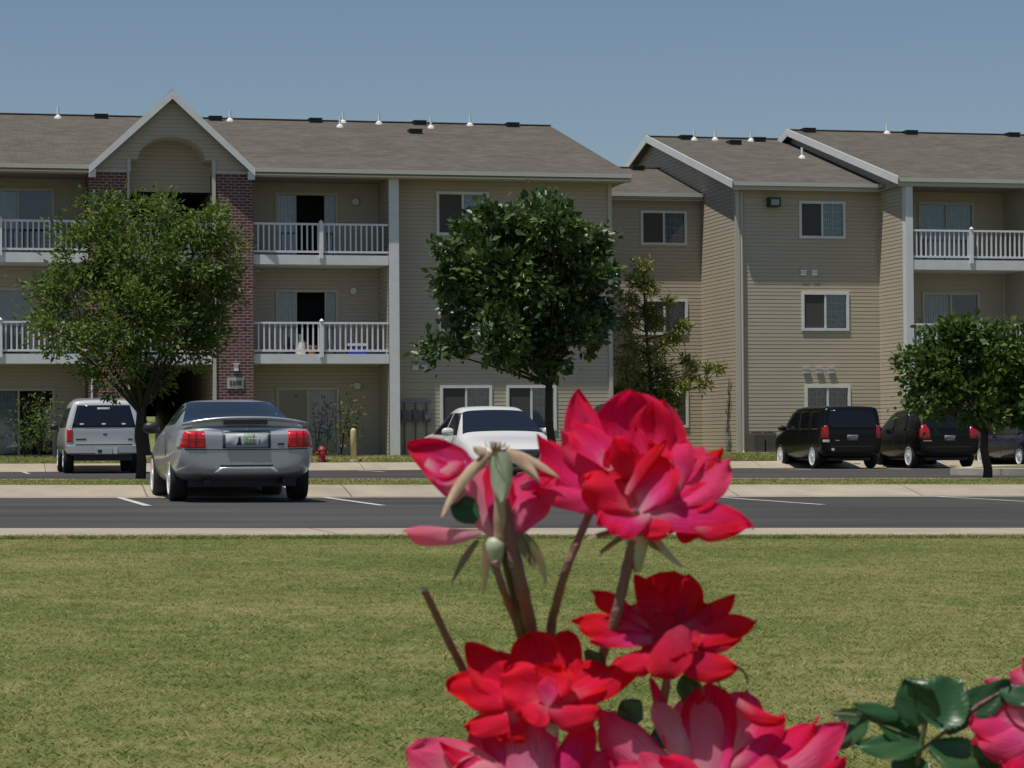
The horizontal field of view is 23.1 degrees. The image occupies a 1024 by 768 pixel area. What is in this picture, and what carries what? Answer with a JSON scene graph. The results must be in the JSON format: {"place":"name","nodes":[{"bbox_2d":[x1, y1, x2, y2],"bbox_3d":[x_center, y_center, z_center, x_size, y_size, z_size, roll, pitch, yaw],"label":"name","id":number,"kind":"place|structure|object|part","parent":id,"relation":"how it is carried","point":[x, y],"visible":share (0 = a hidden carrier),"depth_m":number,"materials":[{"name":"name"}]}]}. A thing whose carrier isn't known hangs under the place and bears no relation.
{"place":"outdoors","nodes":[
{"label":"outdoors","id":0,"kind":"place"},
{"bbox_2d":[0,453,995,462],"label":"lawn","id":1,"kind":"structure","parent":0,"point":[344,461],"depth_m":70.66,"materials":[{"name":"plant"}]},
{"bbox_2d":[0,402,46,456],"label":"shrub","id":2,"kind":"object","parent":1,"relation":"on","point":[23,447],"visible":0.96,"depth_m":70.63,"materials":[{"name":"green plant"}]},
{"bbox_2d":[9,391,63,456],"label":"shrub","id":3,"kind":"object","parent":1,"relation":"on","point":[41,438],"visible":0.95,"depth_m":70.93,"materials":[{"name":"green plant"}]},
{"bbox_2d":[0,89,631,463],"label":"apartment building","id":4,"kind":"structure","parent":1,"relation":"on","point":[341,220],"depth_m":74.69,"materials":[{"name":"beige"}]},
{"bbox_2d":[0,287,32,353],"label":"patio door","id":5,"kind":"structure","parent":4,"relation":"in","point":[7,307],"depth_m":73.06,"materials":[{"name":"beige glass"}]},
{"bbox_2d":[0,188,54,252],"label":"patio door","id":6,"kind":"structure","parent":4,"relation":"in","point":[6,198],"depth_m":73.11,"materials":[{"name":"beige"}]},
{"bbox_2d":[0,388,55,456],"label":"patio door","id":7,"kind":"structure","parent":4,"relation":"in","point":[6,447],"depth_m":72.97,"materials":[{"name":"beige"}]},
{"bbox_2d":[295,334,306,353],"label":"jug","id":8,"kind":"object","parent":4,"relation":"on","point":[299,343],"visible":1,"depth_m":73.53,"materials":[{"name":"white plastic"}]},
{"bbox_2d":[275,192,337,254],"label":"patio door","id":9,"kind":"structure","parent":4,"relation":"in","point":[285,204],"depth_m":74.95,"materials":[{"name":"beige glass"}]},
{"bbox_2d":[275,289,338,353],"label":"patio door","id":10,"kind":"structure","parent":4,"relation":"in","point":[281,300],"depth_m":74.90,"materials":[{"name":"beige glass"}]},
{"bbox_2d":[276,387,339,454],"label":"patio door","id":11,"kind":"structure","parent":4,"relation":"in","point":[319,411],"depth_m":75.03,"materials":[{"name":"beige glass"}]},
{"bbox_2d":[306,345,316,353],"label":"flower pot","id":12,"kind":"object","parent":4,"relation":"on","point":[310,347],"visible":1,"depth_m":73.55,"materials":[{"name":"brown ceramic"}]},
{"bbox_2d":[347,343,365,353],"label":"cooler","id":13,"kind":"object","parent":4,"relation":"on","point":[354,346],"visible":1,"depth_m":73.83,"materials":[{"name":"blue"}]},
{"bbox_2d":[438,301,480,331],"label":"window","id":14,"kind":"structure","parent":4,"relation":"in","point":[443,321],"depth_m":74.84,"materials":[{"name":"grey plastic"}]},
{"bbox_2d":[436,191,488,234],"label":"window","id":15,"kind":"structure","parent":4,"relation":"in","point":[448,203],"depth_m":74.93,"materials":[{"name":"grey"}]},
{"bbox_2d":[440,385,491,424],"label":"window","id":16,"kind":"structure","parent":4,"relation":"in","point":[452,397],"depth_m":74.88,"materials":[{"name":"grey"}]},
{"bbox_2d":[506,385,556,429],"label":"window","id":17,"kind":"structure","parent":4,"relation":"in","point":[520,397],"depth_m":75.36,"materials":[{"name":"grey"}]},
{"bbox_2d":[315,445,328,462],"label":"fire hydrant","id":18,"kind":"object","parent":1,"relation":"on","point":[321,453],"visible":1,"depth_m":70.18,"materials":[{"name":"red metal"}]},
{"bbox_2d":[325,381,374,454],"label":"sapling","id":19,"kind":"object","parent":1,"relation":"on","point":[344,429],"visible":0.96,"depth_m":72.56,"materials":[{"name":"green plant"}]},
{"bbox_2d":[349,428,356,461],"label":"bollard","id":20,"kind":"object","parent":1,"relation":"on","point":[353,444],"visible":1,"depth_m":70.41,"materials":[{"name":"metal"}]},
{"bbox_2d":[346,395,372,455],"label":"sapling","id":21,"kind":"object","parent":1,"relation":"on","point":[356,424],"visible":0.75,"depth_m":72.67,"materials":[{"name":"green plant"}]},
{"bbox_2d":[613,253,727,416],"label":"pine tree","id":22,"kind":"object","parent":1,"relation":"on","point":[652,383],"visible":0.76,"depth_m":78.19,"materials":[{"name":"green plant"}]},
{"bbox_2d":[748,431,765,452],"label":"air conditioner","id":23,"kind":"object","parent":1,"relation":"on","point":[756,442],"visible":0.95,"depth_m":76.77,"materials":[{"name":"grey metal"}]},
{"bbox_2d":[764,431,776,452],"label":"air conditioner","id":24,"kind":"object","parent":1,"relation":"on","point":[769,437],"visible":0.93,"depth_m":76.84,"materials":[{"name":"grey metal"}]},
{"bbox_2d":[612,123,1023,452],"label":"apartment building","id":25,"kind":"structure","parent":1,"relation":"on","point":[767,256],"depth_m":78.96,"materials":[{"name":"beige"}]},
{"bbox_2d":[640,210,686,245],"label":"window","id":26,"kind":"structure","parent":25,"relation":"in","point":[652,222],"depth_m":81.40,"materials":[{"name":"grey"}]},
{"bbox_2d":[641,299,687,334],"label":"window","id":27,"kind":"structure","parent":25,"relation":"in","point":[682,304],"depth_m":81.50,"materials":[{"name":"grey plastic"}]},
{"bbox_2d":[647,388,688,427],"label":"window","id":28,"kind":"structure","parent":25,"relation":"in","point":[684,418],"depth_m":81.48,"materials":[{"name":"grey"}]},
{"bbox_2d":[799,201,845,238],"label":"window","id":29,"kind":"structure","parent":25,"relation":"in","point":[811,225],"depth_m":78.61,"materials":[{"name":"grey"}]},
{"bbox_2d":[801,292,848,330],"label":"window","id":30,"kind":"structure","parent":25,"relation":"in","point":[820,312],"depth_m":78.57,"materials":[{"name":"grey"}]},
{"bbox_2d":[805,385,850,406],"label":"window","id":31,"kind":"structure","parent":25,"relation":"in","point":[832,399],"depth_m":78.61,"materials":[{"name":"white glass"}]},
{"bbox_2d":[918,202,974,259],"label":"patio door","id":32,"kind":"structure","parent":25,"relation":"in","point":[947,205],"depth_m":79.34,"materials":[{"name":"beige"}]},
{"bbox_2d":[922,389,978,434],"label":"patio door","id":33,"kind":"structure","parent":25,"relation":"in","point":[938,389],"depth_m":79.09,"materials":[{"name":"beige"}]},
{"bbox_2d":[922,292,979,346],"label":"patio door","id":34,"kind":"structure","parent":25,"relation":"in","point":[939,295],"depth_m":79.22,"materials":[{"name":"beige glass"}]},
{"bbox_2d":[0,537,1023,767],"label":"lawn","id":35,"kind":"structure","parent":0,"point":[437,708],"depth_m":8.90,"materials":[{"name":"plant"}]},
{"bbox_2d":[0,533,1023,538],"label":"grass","id":36,"kind":"structure","parent":35,"relation":"on","point":[552,536],"depth_m":18.18,"materials":[{"name":"green plant"}]},
{"bbox_2d":[403,388,848,767],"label":"rose bush","id":37,"kind":"object","parent":35,"relation":"on","point":[614,462],"visible":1,"depth_m":0.80,"materials":[{"name":"red plant"}]},
{"bbox_2d":[830,657,1023,767],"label":"rose bush","id":38,"kind":"object","parent":35,"relation":"on","point":[990,713],"visible":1,"depth_m":0.80,"materials":[{"name":"green plant"}]},
{"bbox_2d":[0,496,1023,527],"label":"parking lot","id":39,"kind":"structure","parent":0,"point":[827,512],"depth_m":27.62,"materials":[{"name":"grey asphalt"}]},
{"bbox_2d":[116,497,150,505],"bbox_3d":[-4.954,1.527,32.594,0.100,0.005,5.000,0,-1,-13],"label":"parking line","id":40,"kind":"object","parent":39,"relation":"on","point":[133,501],"visible":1,"depth_m":32.36,"materials":[{"name":"paint"}]},
{"bbox_2d":[143,400,311,500],"bbox_3d":[-3.918,0.896,34.325,2.220,1.360,4.633,0,-1,-13],"label":"coupe","id":41,"kind":"object","parent":39,"relation":"on","point":[267,446],"visible":1,"depth_m":32.26,"materials":[{"name":"silver metal"}]},
{"bbox_3d":[-4.579,0.433,34.200,0.265,0.290,1.170,0,-1,-13],"label":"side window","id":42,"kind":"part","parent":41,"relation":"part of","materials":[{"name":"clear glass"}]},
{"bbox_3d":[-4.473,0.418,33.543,0.169,0.250,0.508,-1,-1,17],"label":"quarter window","id":43,"kind":"part","parent":41,"relation":"part of","materials":[{"name":"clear glass"}]},
{"bbox_3d":[-3.724,0.370,33.480,1.432,0.278,1.439,0,-1,-13],"label":"rear window","id":44,"kind":"part","parent":41,"relation":"part of","materials":[{"name":"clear glass"}]},
{"bbox_2d":[323,497,380,504],"bbox_3d":[-2.158,1.552,33.239,0.100,0.004,5.000,0,-1,-13],"label":"parking line","id":45,"kind":"object","parent":39,"relation":"on","point":[352,501],"visible":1,"depth_m":32.81,"materials":[{"name":"paint"}]},
{"bbox_2d":[0,496,951,497],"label":"gutter","id":46,"kind":"object","parent":39,"relation":"on","point":[313,497],"visible":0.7,"depth_m":35.16,"materials":[{"name":"concrete"}]},
{"bbox_2d":[0,484,1023,496],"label":"kerb","id":47,"kind":"structure","parent":39,"relation":"on","point":[434,491],"depth_m":36.41,"materials":[{"name":"concrete"}]},
{"bbox_2d":[0,528,1023,538],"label":"kerb","id":48,"kind":"structure","parent":39,"relation":"on","point":[359,531],"depth_m":19.33,"materials":[{"name":"concrete"}]},
{"bbox_2d":[721,497,819,504],"bbox_3d":[3.426,1.603,34.527,0.100,0.002,5.000,0,-1,-13],"label":"parking line","id":49,"kind":"object","parent":39,"relation":"on","point":[768,500],"visible":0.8,"depth_m":34.27,"materials":[{"name":"paint"}]},
{"bbox_2d":[935,496,1013,500],"bbox_3d":[6.837,1.634,35.313,0.100,0.004,5.000,0,-1,-13],"label":"parking line","id":50,"kind":"object","parent":39,"relation":"on","point":[974,498],"visible":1,"depth_m":36.04,"materials":[{"name":"paint"}]},
{"bbox_2d":[0,467,1023,478],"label":"parking lot","id":51,"kind":"structure","parent":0,"point":[926,472],"depth_m":61.31,"materials":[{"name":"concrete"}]},
{"bbox_2d":[50,398,136,472],"bbox_3d":[-10.891,1.363,65.738,2.400,1.915,5.096,0,-1,-13],"label":"suv","id":52,"kind":"object","parent":51,"relation":"on","point":[93,429],"visible":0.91,"depth_m":63.43,"materials":[{"name":"grey paint"}]},
{"bbox_2d":[61,408,67,427],"bbox_3d":[-11.619,0.884,64.973,0.163,0.510,0.850,0,-1,-13],"label":"side window","id":53,"kind":"structure","parent":52,"relation":"in","point":[67,408],"depth_m":64.87,"materials":[{"name":"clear glass"}]},
{"bbox_2d":[63,408,70,427],"bbox_3d":[-11.376,0.860,63.952,0.181,0.510,1.050,0,-1,-13],"label":"side window","id":54,"kind":"structure","parent":52,"relation":"in","point":[67,414],"depth_m":63.83,"materials":[{"name":"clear glass"}]},
{"bbox_2d":[72,405,134,426],"bbox_3d":[-10.362,0.817,63.441,1.600,0.560,0.142,0,-1,-13],"label":"rear window","id":55,"kind":"structure","parent":52,"relation":"in","point":[89,415],"depth_m":63.41,"materials":[{"name":"black glass"}]},
{"bbox_2d":[424,406,546,476],"bbox_3d":[-0.443,1.176,48.762,2.240,1.492,4.799,0,-1,-15],"label":"sedan","id":56,"kind":"object","parent":51,"relation":"on","point":[466,429],"visible":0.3,"depth_m":47.79,"materials":[{"name":"white paint"}]},
{"bbox_3d":[-1.331,0.792,49.291,0.272,0.425,1.090,0,-1,-15],"label":"side window","id":57,"kind":"part","parent":56,"relation":"part of","materials":[{"name":"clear glass"}]},
{"bbox_3d":[-1.056,0.769,48.221,0.260,0.430,0.960,0,-1,-15],"label":"side window","id":58,"kind":"part","parent":56,"relation":"part of","materials":[{"name":"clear glass"}]},
{"bbox_2d":[0,460,1016,471],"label":"kerb","id":59,"kind":"structure","parent":51,"relation":"on","point":[96,467],"depth_m":70.10,"materials":[{"name":"concrete"}]},
{"bbox_2d":[3,478,1016,479],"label":"kerb","id":60,"kind":"structure","parent":51,"relation":"on","point":[732,478],"depth_m":45.78,"materials":[{"name":"concrete"}]},
{"bbox_2d":[774,406,880,468],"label":"boxy wagon","id":61,"kind":"object","parent":51,"relation":"on","point":[815,436],"visible":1,"depth_m":69.84,"materials":[{"name":"black paint"}]},
{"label":"side window","id":62,"kind":"part","parent":61,"relation":"part of","materials":[{"name":"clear glass"}]},
{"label":"side window","id":63,"kind":"part","parent":61,"relation":"part of","materials":[{"name":"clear glass"}]},
{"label":"side window","id":64,"kind":"part","parent":61,"relation":"part of","materials":[{"name":"black glass"}]},
{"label":"rear window","id":65,"kind":"part","parent":61,"relation":"part of","materials":[{"name":"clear glass"}]},
{"bbox_2d":[877,409,978,467],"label":"hatchback","id":66,"kind":"object","parent":51,"relation":"on","point":[907,441],"visible":0.75,"depth_m":70.39,"materials":[{"name":"black paint"}]},
{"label":"side window","id":67,"kind":"part","parent":66,"relation":"part of","materials":[{"name":"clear glass"}]},
{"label":"side window","id":68,"kind":"part","parent":66,"relation":"part of","materials":[{"name":"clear glass"}]},
{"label":"side window","id":69,"kind":"part","parent":66,"relation":"part of","materials":[{"name":"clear glass"}]},
{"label":"rear window","id":70,"kind":"part","parent":66,"relation":"part of","materials":[{"name":"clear glass"}]},
{"bbox_2d":[950,465,1023,474],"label":"kerb","id":71,"kind":"structure","parent":51,"relation":"on","point":[973,470],"depth_m":58.93,"materials":[{"name":"concrete"}]},
{"bbox_2d":[974,420,1023,464],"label":"sedan","id":72,"kind":"object","parent":51,"relation":"on","point":[1007,443],"visible":0.59,"depth_m":72.43,"materials":[{"name":"blue paint"}]},
{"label":"side window","id":73,"kind":"part","parent":72,"relation":"part of","materials":[{"name":"grey glass"}]},
{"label":"side window","id":74,"kind":"part","parent":72,"relation":"part of","materials":[{"name":"grey glass"}]},
{"bbox_2d":[0,477,1023,484],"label":"grass","id":75,"kind":"structure","parent":0,"point":[734,481],"depth_m":40.74,"materials":[{"name":"green plant"}]},
{"bbox_2d":[5,178,259,478],"bbox_3d":[-6.379,-0.933,43.539,4.716,5.422,3.434,0,-1,-32],"label":"ash tree","id":76,"kind":"object","parent":75,"relation":"on","point":[114,270],"visible":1,"depth_m":43.33,"materials":[{"name":"green plant"}]},
{"bbox_2d":[0,0,1023,389],"label":"sky","id":77,"kind":"structure","parent":0,"point":[607,75],"materials":[{"name":"blue"}]},
{"bbox_2d":[5,479,1019,484],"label":"grass island","id":78,"kind":"structure","parent":0,"point":[411,482],"depth_m":40.84,"materials":[{"name":"plant"}]},
{"bbox_2d":[402,176,635,442],"bbox_3d":[0.241,-0.965,43.685,4.123,5.521,3.236,0,-1,-13],"label":"pear tree","id":79,"kind":"object","parent":78,"relation":"on","point":[500,274],"visible":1,"depth_m":43.27,"materials":[{"name":"green plant"}]},
{"bbox_2d":[594,403,670,413],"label":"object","id":80,"kind":"object","parent":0,"point":[597,408],"visible":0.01,"depth_m":68.64,"materials":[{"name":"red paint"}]},
{"bbox_2d":[706,451,775,454],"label":"grass","id":81,"kind":"structure","parent":0,"point":[736,452],"depth_m":76.03,"materials":[{"name":"green plant"}]},
{"bbox_2d":[752,460,896,460],"bbox_3d":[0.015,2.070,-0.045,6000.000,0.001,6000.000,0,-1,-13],"label":"ground","id":82,"kind":"structure","parent":0,"point":[804,460],"depth_m":211.58,"materials":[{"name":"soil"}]},
{"bbox_2d":[887,307,1023,477],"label":"maple tree","id":83,"kind":"object","parent":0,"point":[991,376],"visible":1,"depth_m":46.90,"materials":[{"name":"green plant"}]},
{"bbox_2d":[992,465,1023,467],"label":"grass island","id":84,"kind":"structure","parent":0,"point":[1016,466],"depth_m":61.55,"materials":[{"name":"plant"}]}
]}

